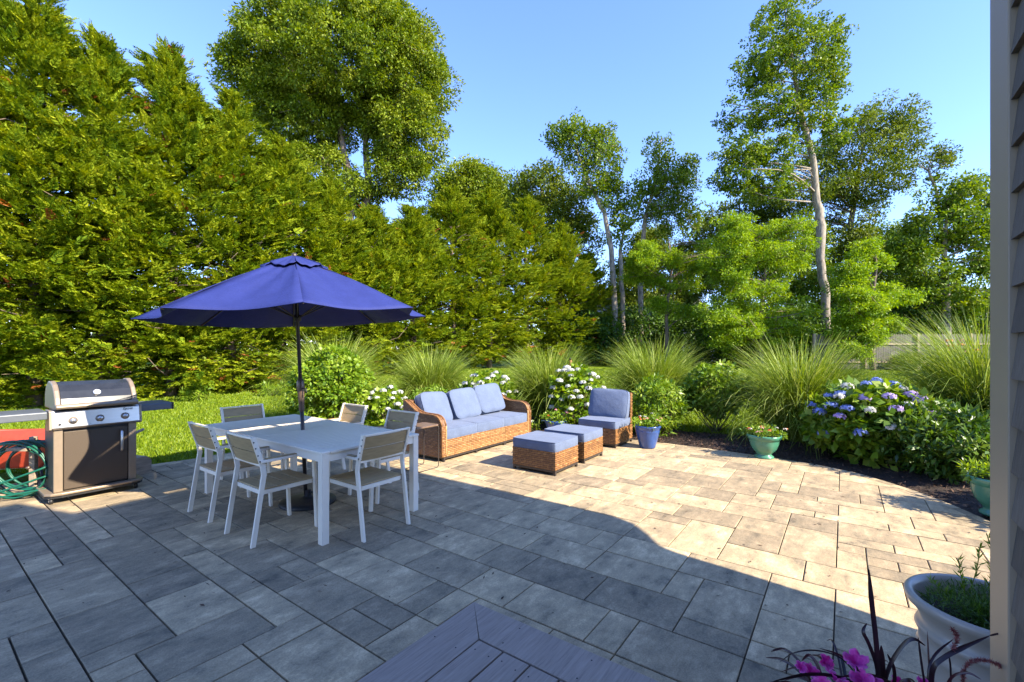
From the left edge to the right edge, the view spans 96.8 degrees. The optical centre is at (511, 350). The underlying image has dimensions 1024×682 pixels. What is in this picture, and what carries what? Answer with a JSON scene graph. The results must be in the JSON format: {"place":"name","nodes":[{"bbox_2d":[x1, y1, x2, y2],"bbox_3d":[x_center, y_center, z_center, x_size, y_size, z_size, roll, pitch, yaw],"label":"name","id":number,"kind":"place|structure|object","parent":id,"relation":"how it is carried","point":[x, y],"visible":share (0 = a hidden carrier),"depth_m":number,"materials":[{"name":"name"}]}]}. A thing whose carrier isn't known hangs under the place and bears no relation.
{"place":"outdoors","nodes":[
{"label":"outdoors","id":0,"kind":"place"},
{"bbox_2d":[0,352,928,484],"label":"lawn","id":1,"kind":"structure","parent":0,"point":[4,476],"depth_m":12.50,"materials":[{"name":"green plant"}]},
{"bbox_2d":[0,41,86,410],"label":"cypress tree","id":2,"kind":"object","parent":1,"relation":"on","point":[10,391],"visible":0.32,"depth_m":11.66,"materials":[{"name":"green plant"}]},
{"bbox_2d":[0,0,162,407],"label":"cypress tree","id":3,"kind":"object","parent":1,"relation":"on","point":[27,25],"visible":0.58,"depth_m":11.70,"materials":[{"name":"green plant"}]},
{"bbox_2d":[0,19,213,399],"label":"cypress tree","id":4,"kind":"object","parent":1,"relation":"on","point":[106,88],"visible":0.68,"depth_m":12.28,"materials":[{"name":"green plant"}]},
{"bbox_2d":[136,455,150,474],"bbox_3d":[-5.460,1.478,5.964,1.700,0.265,0.270,0,0,19],"label":"garden timber","id":5,"kind":"object","parent":1,"relation":"on","point":[143,464],"visible":0.15,"depth_m":5.73,"materials":[{"name":"grey wood"}]},
{"bbox_2d":[36,34,254,396],"bbox_3d":[-10.678,-4.012,14.053,5.381,11.052,5.391,0,0,-23],"label":"cypress tree","id":6,"kind":"object","parent":1,"relation":"on","point":[176,97],"visible":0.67,"depth_m":13.40,"materials":[{"name":"green plant"}]},
{"bbox_2d":[179,382,214,401],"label":"fern clump","id":7,"kind":"object","parent":1,"relation":"on","point":[196,395],"visible":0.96,"depth_m":13.17,"materials":[{"name":"green plant"}]},
{"bbox_2d":[124,81,307,393],"bbox_3d":[-9.742,-3.747,15.438,5.390,10.466,5.170,0,0,-28],"label":"cypress tree","id":8,"kind":"object","parent":1,"relation":"on","point":[241,147],"visible":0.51,"depth_m":14.73,"materials":[{"name":"green plant"}]},
{"bbox_2d":[258,380,286,395],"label":"fern clump","id":9,"kind":"object","parent":1,"relation":"on","point":[273,392],"visible":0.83,"depth_m":14.13,"materials":[{"name":"green plant"}]},
{"bbox_2d":[195,129,352,389],"bbox_3d":[-8.770,-3.270,16.908,5.606,9.333,5.409,0,0,-19],"label":"cypress tree","id":10,"kind":"object","parent":1,"relation":"on","point":[300,188],"visible":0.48,"depth_m":16.04,"materials":[{"name":"green plant"}]},
{"bbox_2d":[239,329,412,425],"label":"maiden grass","id":11,"kind":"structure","parent":1,"relation":"on","point":[361,355],"depth_m":9.72,"materials":[{"name":"green plant"}]},
{"bbox_2d":[284,342,375,418],"bbox_3d":[-3.377,0.778,8.445,1.575,1.849,1.606,0,0,30],"label":"bright shrub","id":12,"kind":"object","parent":1,"relation":"on","point":[322,374],"visible":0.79,"depth_m":8.11,"materials":[{"name":"green plant"}]},
{"bbox_2d":[266,171,399,371],"bbox_3d":[-7.390,-2.862,17.941,5.575,8.314,5.458,0,0,-32],"label":"cypress tree","id":13,"kind":"object","parent":1,"relation":"on","point":[336,203],"visible":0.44,"depth_m":17.59,"materials":[{"name":"green plant"}]},
{"bbox_2d":[203,0,465,329],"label":"oak tree","id":14,"kind":"object","parent":1,"relation":"on","point":[390,107],"visible":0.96,"depth_m":22.53,"materials":[{"name":"green plant"}]},
{"bbox_2d":[301,201,433,375],"bbox_3d":[-6.161,-2.542,19.793,5.823,7.556,5.857,0,0,0],"label":"cypress tree","id":15,"kind":"object","parent":1,"relation":"on","point":[386,256],"visible":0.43,"depth_m":18.91,"materials":[{"name":"green plant"}]},
{"bbox_2d":[359,385,407,426],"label":"hydrangea bush","id":16,"kind":"object","parent":1,"relation":"on","point":[381,403],"visible":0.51,"depth_m":8.44,"materials":[{"name":"green plant"}]},
{"bbox_2d":[10,291,809,359],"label":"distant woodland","id":17,"kind":"object","parent":1,"relation":"on","point":[313,341],"depth_m":50.27,"materials":[{"name":"green plant"}]},
{"bbox_2d":[365,202,471,368],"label":"cypress tree","id":18,"kind":"object","parent":1,"relation":"on","point":[422,241],"visible":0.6,"depth_m":20.68,"materials":[{"name":"green plant"}]},
{"bbox_2d":[379,341,489,401],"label":"maiden grass","id":19,"kind":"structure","parent":1,"relation":"on","point":[444,374],"depth_m":10.80,"materials":[{"name":"green plant"}]},
{"bbox_2d":[400,182,508,368],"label":"cypress tree","id":20,"kind":"object","parent":1,"relation":"on","point":[453,208],"visible":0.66,"depth_m":22.72,"materials":[{"name":"green plant"}]},
{"bbox_2d":[422,153,513,359],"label":"round tree","id":21,"kind":"object","parent":1,"relation":"on","point":[472,176],"visible":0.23,"depth_m":38.11,"materials":[{"name":"green plant"}]},
{"bbox_2d":[437,186,544,367],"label":"cypress tree","id":22,"kind":"object","parent":1,"relation":"on","point":[495,225],"visible":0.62,"depth_m":24.42,"materials":[{"name":"green plant"}]},
{"bbox_2d":[474,194,572,365],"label":"cypress tree","id":23,"kind":"object","parent":1,"relation":"on","point":[527,209],"visible":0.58,"depth_m":26.55,"materials":[{"name":"green plant"}]},
{"bbox_2d":[493,338,610,421],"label":"maiden grass","id":24,"kind":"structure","parent":1,"relation":"on","point":[534,382],"depth_m":9.64,"materials":[{"name":"green plant"}]},
{"bbox_2d":[500,155,612,269],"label":"oak tree","id":25,"kind":"object","parent":1,"relation":"on","point":[580,220],"visible":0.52,"depth_m":33.95,"materials":[{"name":"green plant"}]},
{"bbox_2d":[522,218,603,365],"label":"cypress tree","id":26,"kind":"object","parent":1,"relation":"on","point":[565,250],"visible":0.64,"depth_m":27.93,"materials":[{"name":"green plant"}]},
{"bbox_2d":[151,440,989,526],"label":"patio kerb","id":27,"kind":"structure","parent":1,"relation":"on","point":[976,517],"depth_m":5.35,"materials":[{"name":"stone"}]},
{"bbox_2d":[538,107,631,363],"bbox_3d":[4.831,-7.548,29.970,6.228,16.930,3.486,0,0,0],"label":"poplar tree","id":28,"kind":"object","parent":1,"relation":"on","point":[596,146],"visible":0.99,"depth_m":29.68,"materials":[{"name":"green plant"}]},
{"bbox_2d":[553,251,624,364],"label":"cypress tree","id":29,"kind":"object","parent":1,"relation":"on","point":[602,298],"visible":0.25,"depth_m":29.79,"materials":[{"name":"green plant"}]},
{"bbox_2d":[550,305,628,365],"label":"understorey shrub","id":30,"kind":"object","parent":1,"relation":"on","point":[605,336],"visible":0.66,"depth_m":28.46,"materials":[{"name":"green plant"}]},
{"bbox_2d":[599,179,643,363],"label":"poplar tree","id":31,"kind":"object","parent":1,"relation":"on","point":[623,225],"visible":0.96,"depth_m":29.98,"materials":[{"name":"green plant"}]},
{"bbox_2d":[595,303,649,363],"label":"understorey shrub","id":32,"kind":"object","parent":1,"relation":"on","point":[627,326],"visible":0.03,"depth_m":31.80,"materials":[{"name":"green plant"}]},
{"bbox_2d":[601,222,674,340],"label":"woodland tree","id":33,"kind":"object","parent":1,"relation":"on","point":[631,295],"visible":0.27,"depth_m":36.18,"materials":[{"name":"green plant"}]},
{"bbox_2d":[613,304,684,364],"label":"understorey shrub","id":34,"kind":"object","parent":1,"relation":"on","point":[656,323],"visible":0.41,"depth_m":30.01,"materials":[{"name":"green plant"}]},
{"bbox_2d":[598,295,704,360],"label":"tree","id":35,"kind":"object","parent":1,"relation":"on","point":[645,316],"depth_m":41.12,"materials":[{"name":"plant"}]},
{"bbox_2d":[574,329,745,431],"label":"maiden grass","id":36,"kind":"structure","parent":1,"relation":"on","point":[636,370],"depth_m":9.81,"materials":[{"name":"green plant"}]},
{"bbox_2d":[627,129,707,352],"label":"poplar tree","id":37,"kind":"object","parent":1,"relation":"on","point":[674,202],"visible":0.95,"depth_m":31.10,"materials":[{"name":"green plant"}]},
{"bbox_2d":[618,238,723,357],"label":"locust tree","id":38,"kind":"object","parent":1,"relation":"on","point":[642,262],"visible":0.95,"depth_m":26.80,"materials":[{"name":"green plant"}]},
{"bbox_2d":[651,313,716,364],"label":"understorey shrub","id":39,"kind":"object","parent":1,"relation":"on","point":[690,325],"visible":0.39,"depth_m":28.97,"materials":[{"name":"green plant"}]},
{"bbox_2d":[643,236,735,332],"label":"woodland tree","id":40,"kind":"object","parent":1,"relation":"on","point":[677,295],"visible":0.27,"depth_m":36.85,"materials":[{"name":"green plant"}]},
{"bbox_2d":[678,358,754,432],"bbox_3d":[4.013,0.876,8.856,1.318,1.445,1.415,0,0,-43],"label":"lilac shrub","id":41,"kind":"object","parent":1,"relation":"on","point":[705,374],"visible":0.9,"depth_m":8.66,"materials":[{"name":"green plant"}]},
{"bbox_2d":[686,309,780,366],"bbox_3d":[13.166,-0.652,27.778,5.146,4.361,5.510,0,0,0],"label":"understorey shrub","id":42,"kind":"object","parent":1,"relation":"on","point":[719,357],"visible":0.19,"depth_m":27.19,"materials":[{"name":"green plant"}]},
{"bbox_2d":[674,185,805,298],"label":"oak tree","id":43,"kind":"object","parent":1,"relation":"on","point":[707,226],"visible":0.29,"depth_m":36.96,"materials":[{"name":"green plant"}]},
{"bbox_2d":[699,235,793,303],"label":"woodland tree","id":44,"kind":"object","parent":1,"relation":"on","point":[756,274],"visible":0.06,"depth_m":37.90,"materials":[{"name":"green plant"}]},
{"bbox_2d":[690,210,823,364],"bbox_3d":[12.809,-3.245,23.857,7.030,8.849,4.358,0,0,0],"label":"locust tree","id":45,"kind":"object","parent":1,"relation":"on","point":[743,320],"visible":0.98,"depth_m":23.64,"materials":[{"name":"green plant"}]},
{"bbox_2d":[531,416,989,520],"bbox_3d":[3.152,1.580,6.564,5.715,0.089,13.097,0,0,-33],"label":"mulch bed","id":46,"kind":"object","parent":1,"relation":"on","point":[909,483],"visible":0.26,"depth_m":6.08,"materials":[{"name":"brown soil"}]},
{"bbox_2d":[408,383,447,399],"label":"euonymus shrub","id":47,"kind":"object","parent":46,"relation":"on","point":[436,389],"visible":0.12,"depth_m":9.43,"materials":[{"name":"green plant"}]},
{"bbox_2d":[456,369,521,399],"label":"hydrangea bush","id":48,"kind":"object","parent":46,"relation":"on","point":[483,378],"visible":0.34,"depth_m":9.28,"materials":[{"name":"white plant"}]},
{"bbox_2d":[531,417,543,429],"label":"white flower clump","id":49,"kind":"object","parent":46,"relation":"on","point":[534,424],"visible":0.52,"depth_m":8.96,"materials":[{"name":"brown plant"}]},
{"bbox_2d":[542,362,605,424],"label":"hydrangea bush","id":50,"kind":"object","parent":46,"relation":"on","point":[577,377],"visible":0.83,"depth_m":8.86,"materials":[{"name":"green plant"}]},
{"bbox_2d":[630,372,689,436],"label":"peony bush","id":51,"kind":"object","parent":46,"relation":"on","point":[647,399],"visible":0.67,"depth_m":8.17,"materials":[{"name":"green plant"}]},
{"bbox_2d":[697,329,907,458],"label":"maiden grass","id":52,"kind":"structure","parent":46,"relation":"on","point":[782,393],"depth_m":7.62,"materials":[{"name":"green plant"}]},
{"bbox_2d":[797,375,950,471],"bbox_3d":[5.113,1.044,6.542,1.822,1.388,1.830,0,0,-24],"label":"hydrangea bush","id":53,"kind":"object","parent":46,"relation":"on","point":[851,431],"visible":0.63,"depth_m":6.20,"materials":[{"name":"green plant"}]},
{"bbox_2d":[875,394,989,484],"bbox_3d":[5.477,1.151,5.705,1.689,1.182,1.619,0,0,41],"label":"peony bush","id":54,"kind":"object","parent":46,"relation":"on","point":[930,449],"visible":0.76,"depth_m":5.46,"materials":[{"name":"green plant"}]},
{"bbox_2d":[933,381,989,444],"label":"peony bush","id":55,"kind":"object","parent":46,"relation":"on","point":[975,402],"visible":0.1,"depth_m":6.25,"materials":[{"name":"green plant"}]},
{"bbox_2d":[954,455,989,516],"bbox_3d":[4.576,1.262,4.261,0.557,0.595,0.589,0,0,29],"label":"jade urn","id":56,"kind":"object","parent":46,"relation":"on","point":[977,478],"visible":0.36,"depth_m":4.31,"materials":[{"name":"ceramic"}]},
{"bbox_2d":[729,300,817,366],"bbox_3d":[15.003,-0.770,26.928,5.080,4.543,5.402,0,0,0],"label":"understorey shrub","id":57,"kind":"object","parent":1,"relation":"on","point":[789,318],"visible":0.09,"depth_m":25.73,"materials":[{"name":"green plant"}]},
{"bbox_2d":[704,0,859,333],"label":"poplar tree","id":58,"kind":"object","parent":1,"relation":"on","point":[786,48],"visible":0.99,"depth_m":25.58,"materials":[{"name":"green plant"}]},
{"bbox_2d":[749,297,853,366],"bbox_3d":[17.045,-0.770,26.991,5.898,4.770,5.730,0,0,0],"label":"understorey shrub","id":59,"kind":"object","parent":1,"relation":"on","point":[816,324],"visible":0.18,"depth_m":25.51,"materials":[{"name":"green plant"}]},
{"bbox_2d":[765,206,843,311],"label":"woodland tree","id":60,"kind":"object","parent":1,"relation":"on","point":[803,283],"visible":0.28,"depth_m":31.89,"materials":[{"name":"green plant"}]},
{"bbox_2d":[731,87,943,262],"bbox_3d":[24.273,-8.894,33.912,14.818,21.123,7.573,0,0,0],"label":"oak tree","id":61,"kind":"object","parent":1,"relation":"on","point":[852,198],"visible":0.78,"depth_m":32.95,"materials":[{"name":"green plant"}]},
{"bbox_2d":[804,300,897,339],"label":"understorey shrub","id":62,"kind":"object","parent":1,"relation":"on","point":[834,309],"visible":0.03,"depth_m":26.85,"materials":[{"name":"green plant"}]},
{"bbox_2d":[809,218,927,301],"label":"woodland tree","id":63,"kind":"object","parent":1,"relation":"on","point":[881,231],"visible":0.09,"depth_m":34.82,"materials":[{"name":"green plant"}]},
{"bbox_2d":[821,236,932,370],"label":"locust tree","id":64,"kind":"object","parent":1,"relation":"on","point":[864,306],"visible":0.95,"depth_m":21.64,"materials":[{"name":"green plant"}]},
{"bbox_2d":[844,318,909,334],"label":"understorey shrub","id":65,"kind":"object","parent":1,"relation":"on","point":[895,333],"visible":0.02,"depth_m":24.61,"materials":[{"name":"green plant"}]},
{"bbox_2d":[812,333,989,369],"bbox_3d":[20.490,0.230,22.669,10.600,2.120,0.133,0,0,3],"label":"fence","id":66,"kind":"object","parent":1,"relation":"on","point":[820,337],"visible":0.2,"depth_m":22.80,"materials":[{"name":"grey wood"}]},
{"bbox_2d":[865,227,941,332],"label":"woodland tree","id":67,"kind":"object","parent":1,"relation":"on","point":[885,276],"visible":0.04,"depth_m":32.49,"materials":[{"name":"green plant"}]},
{"bbox_2d":[887,352,922,370],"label":"daylily clump","id":68,"kind":"object","parent":1,"relation":"on","point":[903,358],"visible":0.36,"depth_m":21.95,"materials":[{"name":"green plant"}]},
{"bbox_2d":[850,303,989,454],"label":"maiden grass","id":69,"kind":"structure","parent":1,"relation":"on","point":[974,373],"depth_m":6.57,"materials":[{"name":"green plant"}]},
{"bbox_2d":[880,168,989,333],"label":"broadleaf tree","id":70,"kind":"object","parent":1,"relation":"on","point":[915,254],"visible":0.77,"depth_m":26.35,"materials":[{"name":"green plant"}]},
{"bbox_2d":[881,287,989,334],"bbox_3d":[25.676,-1.479,28.707,6.694,5.620,6.227,0,0,-39],"label":"understorey shrub","id":71,"kind":"object","parent":1,"relation":"on","point":[925,320],"visible":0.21,"depth_m":27.23,"materials":[{"name":"green plant"}]},
{"bbox_2d":[916,138,964,328],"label":"scraggly tree","id":72,"kind":"object","parent":1,"relation":"on","point":[940,156],"visible":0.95,"depth_m":30.88,"materials":[{"name":"green plant"}]},
{"bbox_2d":[903,284,989,334],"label":"understorey shrub","id":73,"kind":"object","parent":1,"relation":"on","point":[984,316],"visible":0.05,"depth_m":28.47,"materials":[{"name":"green plant"}]},
{"bbox_2d":[927,339,971,371],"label":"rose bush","id":74,"kind":"object","parent":1,"relation":"on","point":[954,348],"visible":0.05,"depth_m":18.64,"materials":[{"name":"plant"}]},
{"bbox_2d":[941,291,989,333],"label":"understorey shrub","id":75,"kind":"object","parent":1,"relation":"on","point":[977,320],"visible":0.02,"depth_m":29.58,"materials":[{"name":"green plant"}]},
{"bbox_2d":[0,434,989,681],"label":"patio","id":76,"kind":"structure","parent":0,"point":[681,621],"depth_m":3.26,"materials":[{"name":"grey stone"}]},
{"bbox_2d":[0,436,47,498],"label":"garden hose","id":77,"kind":"object","parent":76,"relation":"on","point":[31,445],"visible":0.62,"depth_m":4.82,"materials":[{"name":"green rubber"}]},
{"bbox_2d":[0,428,143,481],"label":"wheelbarrow","id":78,"kind":"object","parent":76,"relation":"on","point":[19,460],"visible":0.29,"depth_m":5.37,"materials":[{"name":"red paint"}]},
{"bbox_2d":[0,378,173,504],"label":"gas grill","id":79,"kind":"object","parent":76,"relation":"on","point":[90,435],"visible":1,"depth_m":4.82,"materials":[{"name":"silver metal"}]},
{"bbox_2d":[63,425,127,489],"bbox_3d":[-4.434,1.138,4.862,0.071,0.595,0.516,0,0,36],"label":"door","id":80,"kind":"structure","parent":79,"relation":"in","point":[97,455],"depth_m":4.85,"materials":[{"name":"metal"}]},
{"bbox_2d":[187,421,272,522],"bbox_3d":[-2.765,1.125,4.467,0.514,0.870,0.570,0,0,36],"label":"dining chair","id":81,"kind":"object","parent":76,"relation":"on","point":[206,437],"visible":0.77,"depth_m":4.33,"materials":[{"name":"white paint"}]},
{"bbox_2d":[220,404,284,487],"bbox_3d":[-3.145,1.125,5.503,0.570,0.870,0.514,0,0,36],"label":"dining chair","id":82,"kind":"object","parent":76,"relation":"on","point":[241,411],"visible":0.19,"depth_m":5.60,"materials":[{"name":"white paint"}]},
{"bbox_2d":[224,431,317,548],"bbox_3d":[-2.078,1.125,3.940,0.514,0.870,0.570,0,0,36],"label":"dining chair","id":83,"kind":"object","parent":76,"relation":"on","point":[248,449],"visible":0.86,"depth_m":3.84,"materials":[{"name":"white paint"}]},
{"bbox_2d":[131,253,424,511],"bbox_3d":[-2.201,0.281,4.660,2.554,2.558,2.557,0,0,0],"label":"parasol","id":84,"kind":"object","parent":76,"relation":"on","point":[294,289],"visible":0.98,"depth_m":4.33,"materials":[{"name":"blue fabric"}]},
{"bbox_2d":[205,414,418,545],"bbox_3d":[-2.137,1.188,4.700,2.300,0.745,1.020,0,0,36],"label":"dining table","id":85,"kind":"object","parent":76,"relation":"on","point":[322,442],"visible":0.86,"depth_m":4.39,"materials":[{"name":"white paint"}]},
{"bbox_2d":[306,403,367,469],"bbox_3d":[-2.157,1.125,5.585,0.514,0.870,0.570,0,0,36],"label":"dining chair","id":86,"kind":"object","parent":76,"relation":"on","point":[353,410],"visible":0.34,"depth_m":5.79,"materials":[{"name":"white paint"}]},
{"bbox_2d":[329,427,410,542],"bbox_3d":[-1.282,1.125,4.042,0.570,0.870,0.514,0,0,36],"label":"dining chair","id":87,"kind":"object","parent":76,"relation":"on","point":[370,478],"visible":0.88,"depth_m":3.92,"materials":[{"name":"white paint"}]},
{"bbox_2d":[348,409,418,503],"bbox_3d":[-1.397,1.125,4.975,0.514,0.870,0.570,0,0,36],"label":"dining chair","id":88,"kind":"object","parent":76,"relation":"on","point":[404,417],"visible":0.45,"depth_m":5.11,"materials":[{"name":"white paint"}]},
{"bbox_2d":[405,422,438,472],"bbox_3d":[-1.200,1.272,5.980,0.300,0.573,0.400,0,0,36],"label":"side table","id":89,"kind":"object","parent":76,"relation":"on","point":[422,425],"visible":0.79,"depth_m":6.02,"materials":[{"name":"brown wood"}]},
{"bbox_2d":[403,383,530,461],"bbox_3d":[-0.642,1.075,7.424,0.817,0.970,2.230,0,0,36],"label":"wicker sofa","id":90,"kind":"object","parent":76,"relation":"on","point":[475,418],"visible":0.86,"depth_m":7.12,"materials":[{"name":"blue fabric"}]},
{"bbox_2d":[8,446,969,619],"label":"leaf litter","id":91,"kind":"object","parent":76,"relation":"on","point":[488,515],"visible":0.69,"depth_m":3.79,"materials":[{"name":"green plant"}]},
{"bbox_2d":[357,602,658,681],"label":"deck","id":92,"kind":"structure","parent":76,"relation":"on","point":[474,642],"depth_m":2.08,"materials":[{"name":"grey"}]},
{"bbox_2d":[512,431,577,475],"bbox_3d":[0.448,1.350,6.049,0.673,0.421,0.622,0,0,36],"label":"wicker ottoman","id":93,"kind":"object","parent":76,"relation":"on","point":[541,450],"visible":1,"depth_m":5.84,"materials":[{"name":"brown wicker"}]},
{"bbox_2d":[544,423,602,463],"bbox_3d":[0.904,1.350,6.669,0.673,0.421,0.622,0,0,36],"label":"wicker ottoman","id":94,"kind":"object","parent":76,"relation":"on","point":[590,441],"visible":0.57,"depth_m":6.47,"materials":[{"name":"blue fabric"}]},
{"bbox_2d":[579,388,632,447],"bbox_3d":[1.572,1.111,7.684,0.699,0.898,0.729,0,0,36],"label":"armless chair","id":95,"kind":"object","parent":76,"relation":"on","point":[610,411],"visible":0.83,"depth_m":7.64,"materials":[{"name":"fabric"}]},
{"bbox_2d":[631,413,667,448],"bbox_3d":[2.201,1.278,7.251,0.580,0.564,0.575,0,0,32],"label":"blue pot","id":96,"kind":"object","parent":76,"relation":"on","point":[647,431],"visible":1,"depth_m":7.16,"materials":[{"name":"ceramic"}]},
{"bbox_2d":[739,423,787,459],"bbox_3d":[3.669,1.312,6.603,0.608,0.496,0.540,0,0,0],"label":"jade urn","id":97,"kind":"object","parent":76,"relation":"on","point":[764,444],"visible":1,"depth_m":6.48,"materials":[{"name":"ceramic"}]},
{"bbox_2d":[766,569,1001,681],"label":"flower planter","id":98,"kind":"object","parent":76,"relation":"on","point":[855,660],"visible":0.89,"depth_m":1.20,"materials":[{"name":"purple plant"}]},
{"bbox_2d":[903,533,989,681],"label":"white planter","id":99,"kind":"object","parent":76,"relation":"on","point":[942,602],"visible":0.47,"depth_m":1.88,"materials":[{"name":"ceramic"}]},
{"bbox_2d":[0,0,989,348],"label":"sky","id":100,"kind":"structure","parent":0,"point":[646,67],"materials":[{"name":"blue"}]},
{"bbox_2d":[541,409,570,427],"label":"flowering plant","id":101,"kind":"object","parent":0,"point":[558,419],"visible":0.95,"depth_m":8.27,"materials":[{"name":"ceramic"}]},
{"bbox_2d":[990,0,1023,681],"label":"trim","id":102,"kind":"structure","parent":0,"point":[1007,327],"depth_m":1.11,"materials":[{"name":"grey wood"}]}
]}

